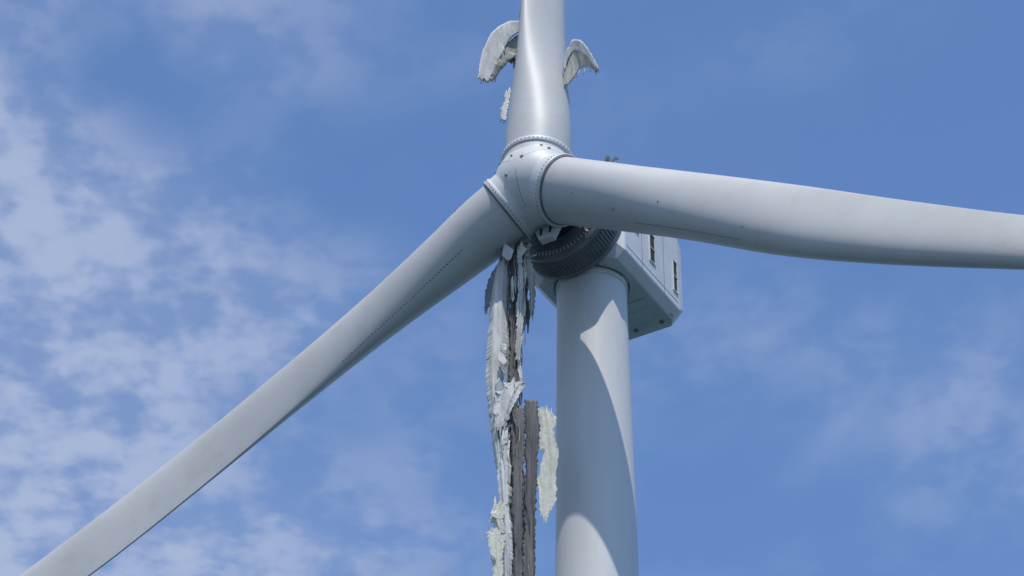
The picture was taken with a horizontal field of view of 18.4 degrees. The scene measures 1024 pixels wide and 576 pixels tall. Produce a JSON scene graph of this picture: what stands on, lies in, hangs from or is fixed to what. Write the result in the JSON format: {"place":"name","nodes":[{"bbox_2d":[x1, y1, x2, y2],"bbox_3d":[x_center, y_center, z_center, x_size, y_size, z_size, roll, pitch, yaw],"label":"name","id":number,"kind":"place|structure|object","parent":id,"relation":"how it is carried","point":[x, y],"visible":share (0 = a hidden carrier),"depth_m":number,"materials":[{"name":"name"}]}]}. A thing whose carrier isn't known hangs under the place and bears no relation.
{"place":"outdoors","nodes":[
{"label":"outdoors","id":0,"kind":"place"},
{"bbox_2d":[0,0,1023,575],"label":"sky","id":1,"kind":"structure","parent":0,"point":[193,193],"materials":[{"name":"blue"}]},
{"label":"sea","id":2,"kind":"structure","parent":0,"visible":0},
{"bbox_2d":[20,0,1023,575],"bbox_3d":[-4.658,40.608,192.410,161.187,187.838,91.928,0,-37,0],"label":"wind turbine","id":3,"kind":"object","parent":2,"relation":"in","point":[590,250],"visible":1,"depth_m":239.09,"materials":[{"name":"paint"}]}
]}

